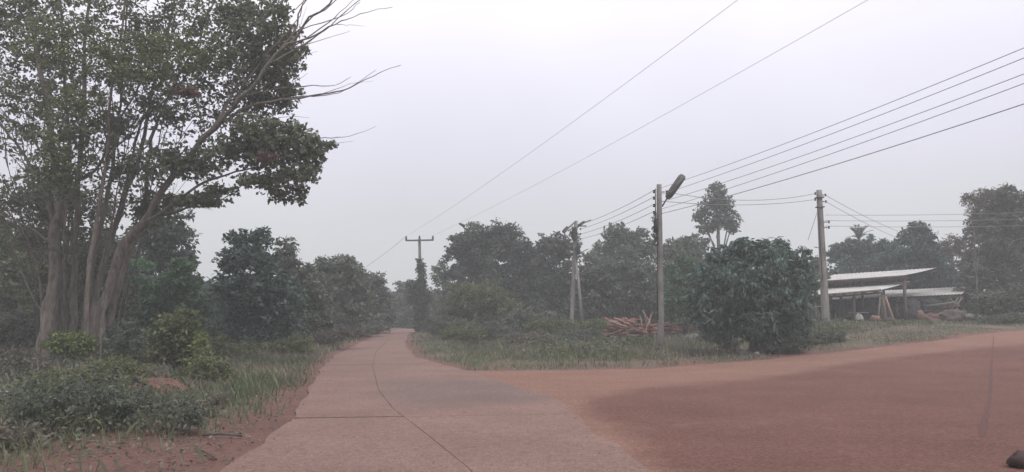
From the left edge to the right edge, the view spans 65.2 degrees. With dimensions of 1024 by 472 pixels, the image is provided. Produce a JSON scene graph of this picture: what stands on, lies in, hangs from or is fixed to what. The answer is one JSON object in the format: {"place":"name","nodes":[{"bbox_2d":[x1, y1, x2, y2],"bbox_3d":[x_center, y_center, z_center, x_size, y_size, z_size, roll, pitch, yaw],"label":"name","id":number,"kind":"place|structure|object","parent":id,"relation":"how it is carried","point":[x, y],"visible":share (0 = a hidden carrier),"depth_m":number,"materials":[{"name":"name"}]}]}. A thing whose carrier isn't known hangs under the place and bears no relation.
{"place":"outdoors","nodes":[
{"label":"outdoors","id":0,"kind":"place"},
{"bbox_2d":[220,329,651,471],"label":"concrete road","id":1,"kind":"structure","parent":0,"point":[402,429],"depth_m":11.34,"materials":[{"name":"grey concrete"}]},
{"bbox_2d":[0,319,1023,471],"bbox_3d":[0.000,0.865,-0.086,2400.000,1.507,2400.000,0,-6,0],"label":"ground","id":2,"kind":"structure","parent":0,"point":[218,464],"depth_m":11.53,"materials":[{"name":"soil"}]},
{"bbox_2d":[0,304,39,352],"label":"twiggy shrub","id":3,"kind":"object","parent":2,"relation":"on","point":[26,337],"visible":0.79,"depth_m":27.16,"materials":[{"name":"green plant"}]},
{"bbox_2d":[0,417,46,452],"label":"weed bush","id":4,"kind":"object","parent":2,"relation":"on","point":[10,433],"visible":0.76,"depth_m":9.42,"materials":[{"name":"green plant"}]},
{"bbox_2d":[0,344,53,375],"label":"twiggy shrub","id":5,"kind":"object","parent":2,"relation":"on","point":[22,354],"visible":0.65,"depth_m":20.61,"materials":[{"name":"green plant"}]},
{"bbox_2d":[0,214,67,336],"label":"leafy bush","id":6,"kind":"object","parent":2,"relation":"on","point":[10,294],"visible":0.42,"depth_m":35.45,"materials":[{"name":"green plant"}]},
{"bbox_2d":[0,375,109,434],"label":"weed bush","id":7,"kind":"object","parent":2,"relation":"on","point":[54,402],"visible":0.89,"depth_m":10.39,"materials":[{"name":"green plant"}]},
{"bbox_2d":[0,220,132,332],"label":"thicket","id":8,"kind":"object","parent":2,"relation":"on","point":[83,288],"visible":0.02,"depth_m":39.90,"materials":[{"name":"green plant"}]},
{"bbox_2d":[38,328,102,364],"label":"shrub","id":9,"kind":"object","parent":2,"relation":"on","point":[66,343],"visible":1,"depth_m":23.02,"materials":[{"name":"green plant"}]},
{"bbox_2d":[9,358,132,400],"bbox_3d":[-7.395,2.475,13.440,1.865,0.902,1.428,3,-6,-27],"label":"weed bush","id":10,"kind":"object","parent":2,"relation":"on","point":[57,373],"visible":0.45,"depth_m":13.42,"materials":[{"name":"green plant"}]},
{"bbox_2d":[51,360,164,428],"bbox_3d":[-5.577,2.228,11.075,1.504,0.999,1.193,0,-6,0],"label":"weed bush","id":11,"kind":"object","parent":2,"relation":"on","point":[123,405],"visible":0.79,"depth_m":10.93,"materials":[{"name":"green plant"}]},
{"bbox_2d":[55,370,170,383],"bbox_3d":[-9.221,3.217,18.225,2.739,0.407,1.125,0,-6,0],"label":"earth heap","id":12,"kind":"object","parent":2,"relation":"on","point":[128,375],"visible":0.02,"depth_m":18.10,"materials":[{"name":"brown soil"}]},
{"bbox_2d":[81,352,154,383],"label":"weed bush","id":13,"kind":"object","parent":2,"relation":"on","point":[126,365],"visible":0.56,"depth_m":15.35,"materials":[{"name":"green plant"}]},
{"bbox_2d":[85,322,151,359],"bbox_3d":[-12.241,3.456,25.061,2.665,1.588,1.946,0,-6,0],"label":"shrub","id":14,"kind":"object","parent":2,"relation":"on","point":[110,332],"visible":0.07,"depth_m":24.86,"materials":[{"name":"green plant"}]},
{"bbox_2d":[94,317,163,369],"bbox_3d":[-10.142,2.944,21.348,1.957,1.591,1.440,0,-6,0],"label":"twiggy shrub","id":15,"kind":"object","parent":2,"relation":"on","point":[129,346],"visible":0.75,"depth_m":21.22,"materials":[{"name":"green plant"}]},
{"bbox_2d":[0,331,289,455],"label":"undergrowth","id":16,"kind":"object","parent":2,"relation":"on","point":[48,422],"visible":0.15,"depth_m":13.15,"materials":[{"name":"green plant"}]},
{"bbox_2d":[116,377,188,395],"bbox_3d":[-6.675,2.933,14.977,1.477,0.580,1.715,5,-8,-41],"label":"earth heap","id":17,"kind":"object","parent":2,"relation":"on","point":[151,381],"visible":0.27,"depth_m":14.80,"materials":[{"name":"brown soil"}]},
{"bbox_2d":[111,388,199,413],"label":"weed bush","id":18,"kind":"object","parent":2,"relation":"on","point":[165,398],"visible":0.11,"depth_m":12.94,"materials":[{"name":"green plant"}]},
{"bbox_2d":[102,255,216,336],"bbox_3d":[-14.684,3.093,32.755,5.300,4.815,3.843,0,-6,0],"label":"leafy bush","id":19,"kind":"object","parent":2,"relation":"on","point":[174,287],"visible":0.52,"depth_m":32.47,"materials":[{"name":"green plant"}]},
{"bbox_2d":[0,360,325,471],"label":"leaf litter","id":20,"kind":"object","parent":2,"relation":"on","point":[138,452],"visible":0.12,"depth_m":9.48,"materials":[{"name":"brown plant"}]},
{"bbox_2d":[122,201,205,322],"bbox_3d":[-17.272,1.817,39.164,4.024,7.382,4.325,4,-7,-34],"label":"leafy tree","id":21,"kind":"object","parent":2,"relation":"on","point":[159,253],"visible":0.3,"depth_m":38.84,"materials":[{"name":"green plant"}]},
{"bbox_2d":[124,391,215,433],"bbox_3d":[-4.591,2.388,10.695,1.088,0.613,0.986,5,-8,-43],"label":"weed bush","id":22,"kind":"object","parent":2,"relation":"on","point":[193,419],"visible":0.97,"depth_m":10.65,"materials":[{"name":"green plant"}]},
{"bbox_2d":[138,306,213,377],"bbox_3d":[-8.497,2.838,20.258,1.737,2.150,1.550,3,-6,-24],"label":"leafy plant","id":23,"kind":"object","parent":2,"relation":"on","point":[177,335],"visible":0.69,"depth_m":20.04,"materials":[{"name":"green plant"}]},
{"bbox_2d":[187,331,209,366],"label":"leafy plant","id":24,"kind":"object","parent":2,"relation":"on","point":[196,343],"visible":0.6,"depth_m":19.56,"materials":[{"name":"green plant"}]},
{"bbox_2d":[0,0,399,364],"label":"spreading tree","id":25,"kind":"object","parent":2,"relation":"on","point":[269,143],"visible":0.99,"depth_m":24.27,"materials":[{"name":"green plant"}]},
{"bbox_2d":[172,347,240,384],"bbox_3d":[-6.577,2.948,17.288,1.726,1.112,1.039,0,-6,0],"label":"roadside scrub","id":26,"kind":"object","parent":2,"relation":"on","point":[205,370],"visible":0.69,"depth_m":17.14,"materials":[{"name":"green plant"}]},
{"bbox_2d":[178,390,235,417],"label":"weed bush","id":27,"kind":"object","parent":2,"relation":"on","point":[217,400],"visible":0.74,"depth_m":12.24,"materials":[{"name":"green plant"}]},
{"bbox_2d":[196,276,233,338],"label":"leafy tree","id":28,"kind":"object","parent":2,"relation":"on","point":[205,292],"visible":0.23,"depth_m":43.21,"materials":[{"name":"green plant"}]},
{"bbox_2d":[202,432,242,436],"bbox_3d":[-3.797,2.597,10.462,0.539,0.060,0.034,0,-6,0],"label":"fallen stick","id":29,"kind":"object","parent":2,"relation":"on","point":[221,433],"visible":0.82,"depth_m":10.45,"materials":[{"name":"wood"}]},
{"bbox_2d":[204,323,244,358],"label":"twiggy shrub","id":30,"kind":"object","parent":2,"relation":"on","point":[221,349],"visible":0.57,"depth_m":25.62,"materials":[{"name":"green plant"}]},
{"bbox_2d":[205,225,308,348],"bbox_3d":[-10.106,2.291,32.031,4.233,5.458,3.464,-3,-6,26],"label":"roadside tree","id":31,"kind":"object","parent":2,"relation":"on","point":[267,311],"visible":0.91,"depth_m":31.45,"materials":[{"name":"green plant"}]},
{"bbox_2d":[228,333,316,356],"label":"roadside scrub","id":32,"kind":"object","parent":2,"relation":"on","point":[294,345],"visible":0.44,"depth_m":28.51,"materials":[{"name":"green plant"}]},
{"bbox_2d":[272,236,339,340],"bbox_3d":[-10.153,2.651,38.705,3.645,5.464,3.295,0,-6,0],"label":"roadside tree","id":33,"kind":"object","parent":2,"relation":"on","point":[317,316],"visible":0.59,"depth_m":38.48,"materials":[{"name":"green plant"}]},
{"bbox_2d":[296,325,366,345],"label":"roadside scrub","id":34,"kind":"object","parent":2,"relation":"on","point":[319,337],"visible":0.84,"depth_m":37.37,"materials":[{"name":"green plant"}]},
{"bbox_2d":[303,254,378,330],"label":"roadside tree","id":35,"kind":"object","parent":2,"relation":"on","point":[348,304],"visible":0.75,"depth_m":47.23,"materials":[{"name":"green plant"}]},
{"bbox_2d":[355,320,388,335],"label":"shrub","id":36,"kind":"object","parent":2,"relation":"on","point":[371,327],"visible":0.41,"depth_m":51.09,"materials":[{"name":"green plant"}]},
{"bbox_2d":[355,268,401,332],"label":"roadside tree","id":37,"kind":"object","parent":2,"relation":"on","point":[382,304],"visible":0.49,"depth_m":57.05,"materials":[{"name":"green plant"}]},
{"bbox_2d":[387,280,410,327],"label":"roadside tree","id":38,"kind":"object","parent":2,"relation":"on","point":[401,306],"visible":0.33,"depth_m":82.92,"materials":[{"name":"green plant"}]},
{"bbox_2d":[396,279,438,328],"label":"roadside tree","id":39,"kind":"object","parent":2,"relation":"on","point":[403,317],"visible":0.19,"depth_m":79.18,"materials":[{"name":"green plant"}]},
{"bbox_2d":[403,236,433,332],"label":"utility pole","id":40,"kind":"object","parent":2,"relation":"on","point":[418,300],"visible":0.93,"depth_m":60.46,"materials":[{"name":"concrete"}]},
{"bbox_2d":[410,0,736,233],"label":"overhead wire","id":41,"kind":"object","parent":40,"relation":"attached to","point":[606,97],"visible":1,"depth_m":24.86,"materials":[{"name":"black metal"}]},
{"bbox_2d":[437,0,866,233],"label":"overhead wire","id":42,"kind":"object","parent":40,"relation":"attached to","point":[691,99],"visible":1,"depth_m":25.09,"materials":[{"name":"black metal"}]},
{"bbox_2d":[3,325,843,384],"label":"dead stalks","id":43,"kind":"object","parent":2,"relation":"on","point":[442,349],"visible":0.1,"depth_m":27.80,"materials":[{"name":"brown plant"}]},
{"bbox_2d":[0,326,865,457],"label":"dry undergrowth","id":44,"kind":"object","parent":2,"relation":"on","point":[48,435],"visible":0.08,"depth_m":10.54,"materials":[{"name":"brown plant"}]},
{"bbox_2d":[426,261,455,320],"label":"open tree","id":45,"kind":"object","parent":2,"relation":"on","point":[443,283],"visible":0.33,"depth_m":65.69,"materials":[{"name":"green plant"}]},
{"bbox_2d":[420,314,476,337],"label":"weed bush","id":46,"kind":"object","parent":2,"relation":"on","point":[435,327],"visible":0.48,"depth_m":46.57,"materials":[{"name":"green plant"}]},
{"bbox_2d":[438,324,487,347],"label":"weed bush","id":47,"kind":"object","parent":2,"relation":"on","point":[468,333],"visible":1,"depth_m":37.54,"materials":[{"name":"green plant"}]},
{"bbox_2d":[433,277,532,329],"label":"leafy bush","id":48,"kind":"object","parent":2,"relation":"on","point":[484,304],"visible":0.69,"depth_m":48.81,"materials":[{"name":"green plant"}]},
{"bbox_2d":[438,217,534,316],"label":"broad tree","id":49,"kind":"object","parent":2,"relation":"on","point":[482,256],"visible":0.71,"depth_m":58.01,"materials":[{"name":"green plant"}]},
{"bbox_2d":[460,316,523,341],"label":"weed bush","id":50,"kind":"object","parent":2,"relation":"on","point":[492,329],"visible":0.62,"depth_m":41.41,"materials":[{"name":"green plant"}]},
{"bbox_2d":[0,317,1023,471],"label":"grass","id":51,"kind":"structure","parent":2,"relation":"on","point":[252,379],"depth_m":23.10,"materials":[{"name":"green plant"}]},
{"bbox_2d":[898,298,920,318],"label":"covered stack","id":52,"kind":"object","parent":51,"relation":"on","point":[913,305],"visible":0.75,"depth_m":48.92,"materials":[{"name":"fabric"}]},
{"bbox_2d":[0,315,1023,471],"bbox_3d":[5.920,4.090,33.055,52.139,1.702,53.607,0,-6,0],"label":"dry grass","id":53,"kind":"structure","parent":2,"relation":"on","point":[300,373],"depth_m":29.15,"materials":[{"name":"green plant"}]},
{"bbox_2d":[2,278,1023,323],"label":"wood","id":54,"kind":"object","parent":2,"relation":"on","point":[431,288],"depth_m":95.65,"materials":[{"name":"grey plant"}]},
{"bbox_2d":[18,319,1023,471],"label":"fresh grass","id":55,"kind":"structure","parent":2,"relation":"on","point":[462,361],"depth_m":28.20,"materials":[{"name":"green plant"}]},
{"bbox_2d":[502,330,551,346],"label":"weed bush","id":56,"kind":"object","parent":2,"relation":"on","point":[533,337],"visible":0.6,"depth_m":35.33,"materials":[{"name":"green plant"}]},
{"bbox_2d":[489,304,566,334],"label":"leafy bush","id":57,"kind":"object","parent":2,"relation":"on","point":[523,317],"visible":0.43,"depth_m":45.34,"materials":[{"name":"green plant"}]},
{"bbox_2d":[509,231,584,319],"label":"broad tree","id":58,"kind":"object","parent":2,"relation":"on","point":[549,289],"visible":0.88,"depth_m":57.20,"materials":[{"name":"green plant"}]},
{"bbox_2d":[522,315,578,338],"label":"weed bush","id":59,"kind":"object","parent":2,"relation":"on","point":[555,326],"visible":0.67,"depth_m":41.41,"materials":[{"name":"green plant"}]},
{"bbox_2d":[562,220,590,322],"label":"utility pole","id":60,"kind":"object","parent":2,"relation":"on","point":[574,233],"visible":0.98,"depth_m":48.89,"materials":[{"name":"concrete"}]},
{"bbox_2d":[574,257,656,322],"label":"broad tree","id":61,"kind":"object","parent":2,"relation":"on","point":[598,302],"visible":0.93,"depth_m":52.09,"materials":[{"name":"green plant"}]},
{"bbox_2d":[579,221,656,291],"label":"tall tree","id":62,"kind":"object","parent":2,"relation":"on","point":[614,244],"visible":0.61,"depth_m":63.79,"materials":[{"name":"green plant"}]},
{"bbox_2d":[610,335,652,346],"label":"weed bush","id":63,"kind":"object","parent":2,"relation":"on","point":[642,340],"visible":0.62,"depth_m":35.65,"materials":[{"name":"green plant"}]},
{"bbox_2d":[635,307,693,326],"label":"thicket","id":64,"kind":"object","parent":2,"relation":"on","point":[655,321],"visible":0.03,"depth_m":55.55,"materials":[{"name":"green plant"}]},
{"bbox_2d":[651,174,685,347],"bbox_3d":[6.456,1.284,32.782,1.542,7.634,0.530,-3,-7,29],"label":"utility pole","id":65,"kind":"object","parent":2,"relation":"on","point":[657,236],"visible":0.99,"depth_m":32.93,"materials":[{"name":"concrete"}]},
{"bbox_2d":[654,58,1023,196],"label":"overhead wire","id":66,"kind":"object","parent":65,"relation":"attached to","point":[858,123],"visible":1,"depth_m":21.43,"materials":[{"name":"metal"}]},
{"bbox_2d":[655,48,1023,189],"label":"overhead wire","id":67,"kind":"object","parent":65,"relation":"attached to","point":[857,115],"visible":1,"depth_m":21.31,"materials":[{"name":"metal"}]},
{"bbox_2d":[656,74,1023,203],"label":"overhead wire","id":68,"kind":"object","parent":65,"relation":"attached to","point":[861,134],"visible":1,"depth_m":21.27,"materials":[{"name":"metal"}]},
{"bbox_2d":[656,83,1023,210],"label":"overhead wire","id":69,"kind":"object","parent":65,"relation":"attached to","point":[862,142],"visible":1,"depth_m":21.19,"materials":[{"name":"metal"}]},
{"bbox_2d":[657,104,1023,214],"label":"overhead wire","id":70,"kind":"object","parent":65,"relation":"attached to","point":[860,156],"visible":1,"depth_m":21.21,"materials":[{"name":"metal"}]},
{"bbox_2d":[466,313,873,361],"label":"undergrowth","id":71,"kind":"object","parent":2,"relation":"on","point":[556,335],"visible":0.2,"depth_m":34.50,"materials":[{"name":"green plant"}]},
{"bbox_2d":[644,232,710,297],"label":"tall tree","id":72,"kind":"object","parent":2,"relation":"on","point":[688,246],"visible":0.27,"depth_m":61.22,"materials":[{"name":"green plant"}]},
{"bbox_2d":[653,252,704,333],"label":"leafy bush","id":73,"kind":"object","parent":2,"relation":"on","point":[677,278],"visible":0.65,"depth_m":46.56,"materials":[{"name":"green plant"}]},
{"bbox_2d":[691,180,743,255],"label":"slender tree","id":74,"kind":"object","parent":2,"relation":"on","point":[720,220],"visible":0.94,"depth_m":66.31,"materials":[{"name":"green plant"}]},
{"bbox_2d":[695,332,742,349],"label":"weed bush","id":75,"kind":"object","parent":2,"relation":"on","point":[735,343],"visible":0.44,"depth_m":33.45,"materials":[{"name":"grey plant"}]},
{"bbox_2d":[680,236,823,352],"bbox_3d":[9.172,2.227,30.528,5.697,4.629,3.993,0,-6,0],"label":"mango tree","id":76,"kind":"object","parent":2,"relation":"on","point":[770,305],"visible":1,"depth_m":30.03,"materials":[{"name":"green plant"}]},
{"bbox_2d":[750,332,815,353],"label":"weed bush","id":77,"kind":"object","parent":2,"relation":"on","point":[790,345],"visible":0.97,"depth_m":29.80,"materials":[{"name":"green plant"}]},
{"bbox_2d":[795,255,836,318],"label":"thicket","id":78,"kind":"object","parent":2,"relation":"on","point":[816,269],"visible":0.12,"depth_m":51.26,"materials":[{"name":"green plant"}]},
{"bbox_2d":[814,190,829,327],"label":"utility pole","id":79,"kind":"object","parent":2,"relation":"on","point":[825,311],"visible":0.98,"depth_m":41.00,"materials":[{"name":"concrete"}]},
{"bbox_2d":[666,199,814,204],"bbox_3d":[10.949,-1.673,37.351,12.412,1.258,0.024,5,-7,-40],"label":"overhead wire","id":80,"kind":"object","parent":79,"relation":"attached to","point":[750,204],"visible":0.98,"depth_m":36.09,"materials":[{"name":"metal"}]},
{"bbox_2d":[799,329,846,344],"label":"weed bush","id":81,"kind":"object","parent":2,"relation":"on","point":[821,338],"visible":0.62,"depth_m":33.32,"materials":[{"name":"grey plant"}]},
{"bbox_2d":[839,297,843,318],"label":"upright board","id":82,"kind":"object","parent":2,"relation":"on","point":[841,309],"visible":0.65,"depth_m":52.89,"materials":[{"name":"wood"}]},
{"bbox_2d":[823,324,860,331],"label":"weed bush","id":83,"kind":"object","parent":2,"relation":"on","point":[853,327],"visible":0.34,"depth_m":38.60,"materials":[{"name":"green plant"}]},
{"bbox_2d":[844,304,853,319],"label":"plastic drum","id":84,"kind":"object","parent":2,"relation":"on","point":[847,309],"visible":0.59,"depth_m":48.09,"materials":[{"name":"plastic"}]},
{"bbox_2d":[847,224,872,240],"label":"palm tree","id":85,"kind":"object","parent":2,"relation":"on","point":[859,233],"visible":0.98,"depth_m":66.19,"materials":[{"name":"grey plant"}]},
{"bbox_2d":[826,233,901,274],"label":"leafy tree","id":86,"kind":"object","parent":2,"relation":"on","point":[851,256],"visible":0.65,"depth_m":61.95,"materials":[{"name":"green plant"}]},
{"bbox_2d":[856,298,876,317],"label":"covered stack","id":87,"kind":"object","parent":2,"relation":"on","point":[870,305],"visible":0.64,"depth_m":49.01,"materials":[{"name":"fabric"}]},
{"bbox_2d":[812,268,935,322],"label":"open shed","id":88,"kind":"structure","parent":2,"relation":"on","point":[861,285],"depth_m":49.08,"materials":[{"name":"grey metal"}]},
{"bbox_2d":[869,315,881,321],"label":"plastic sack","id":89,"kind":"object","parent":2,"relation":"on","point":[873,318],"visible":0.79,"depth_m":44.20,"materials":[{"name":"plastic"}]},
{"bbox_2d":[819,267,963,316],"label":"thicket","id":90,"kind":"object","parent":2,"relation":"on","point":[911,286],"visible":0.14,"depth_m":58.88,"materials":[{"name":"green plant"}]},
{"bbox_2d":[830,286,975,317],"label":"open shed","id":91,"kind":"structure","parent":2,"relation":"on","point":[948,291],"depth_m":54.59,"materials":[{"name":"grey metal"}]},
{"bbox_2d":[880,319,936,325],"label":"weed bush","id":92,"kind":"object","parent":2,"relation":"on","point":[922,322],"visible":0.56,"depth_m":40.48,"materials":[{"name":"green plant"}]},
{"bbox_2d":[865,219,956,300],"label":"leafy tree","id":93,"kind":"object","parent":2,"relation":"on","point":[918,241],"visible":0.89,"depth_m":58.39,"materials":[{"name":"green plant"}]},
{"bbox_2d":[916,310,924,319],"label":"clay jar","id":94,"kind":"object","parent":2,"relation":"on","point":[920,314],"visible":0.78,"depth_m":47.62,"materials":[{"name":"plastic"}]},
{"bbox_2d":[921,312,941,321],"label":"earth heap","id":95,"kind":"object","parent":2,"relation":"on","point":[932,316],"visible":0.3,"depth_m":47.87,"materials":[{"name":"soil"}]},
{"bbox_2d":[920,298,943,313],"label":"covered stack","id":96,"kind":"object","parent":2,"relation":"on","point":[930,301],"visible":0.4,"depth_m":50.57,"materials":[{"name":"fabric"}]},
{"bbox_2d":[932,233,974,291],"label":"wispy tree","id":97,"kind":"object","parent":2,"relation":"on","point":[954,249],"visible":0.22,"depth_m":62.55,"materials":[{"name":"green plant"}]},
{"bbox_2d":[939,309,974,322],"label":"tarp heap","id":98,"kind":"object","parent":2,"relation":"on","point":[955,315],"visible":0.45,"depth_m":47.30,"materials":[{"name":"grey fabric"}]},
{"bbox_2d":[941,298,1013,317],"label":"thicket","id":99,"kind":"object","parent":2,"relation":"on","point":[967,308],"visible":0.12,"depth_m":54.97,"materials":[{"name":"green plant"}]},
{"bbox_2d":[959,186,998,316],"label":"wispy tree","id":100,"kind":"object","parent":2,"relation":"on","point":[971,198],"visible":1,"depth_m":52.19,"materials":[{"name":"green plant"}]},
{"bbox_2d":[953,183,1023,305],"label":"tall tree","id":101,"kind":"object","parent":2,"relation":"on","point":[1001,246],"visible":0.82,"depth_m":53.45,"materials":[{"name":"green plant"}]},
{"bbox_2d":[968,281,1023,315],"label":"shrub","id":102,"kind":"object","parent":2,"relation":"on","point":[989,302],"visible":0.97,"depth_m":45.49,"materials":[{"name":"green plant"}]},
{"bbox_2d":[972,311,1023,324],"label":"weed bush","id":103,"kind":"object","parent":2,"relation":"on","point":[1007,318],"visible":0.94,"depth_m":42.47,"materials":[{"name":"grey plant"}]},
{"bbox_2d":[0,0,1023,292],"label":"sky","id":104,"kind":"structure","parent":0,"point":[477,86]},
{"bbox_2d":[470,330,1023,471],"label":"dirt road","id":105,"kind":"structure","parent":0,"point":[676,432],"depth_m":13.81,"materials":[{"name":"brown soil"}]},
{"bbox_2d":[191,331,1022,471],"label":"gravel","id":106,"kind":"structure","parent":105,"relation":"on","point":[620,415],"depth_m":13.49,"materials":[{"name":"gravel"}]},
{"bbox_2d":[979,337,993,435],"bbox_3d":[12.900,3.344,21.520,0.108,0.797,25.694,-3,-7,31],"label":"scrape mark","id":107,"kind":"object","parent":105,"relation":"on","point":[983,427],"visible":1,"depth_m":13.61,"materials":[{"name":"soil"}]},
{"bbox_2d":[1006,450,1023,467],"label":"dark stone","id":108,"kind":"object","parent":105,"relation":"on","point":[1016,459],"visible":1,"depth_m":8.38,"materials":[{"name":"grey stone"}]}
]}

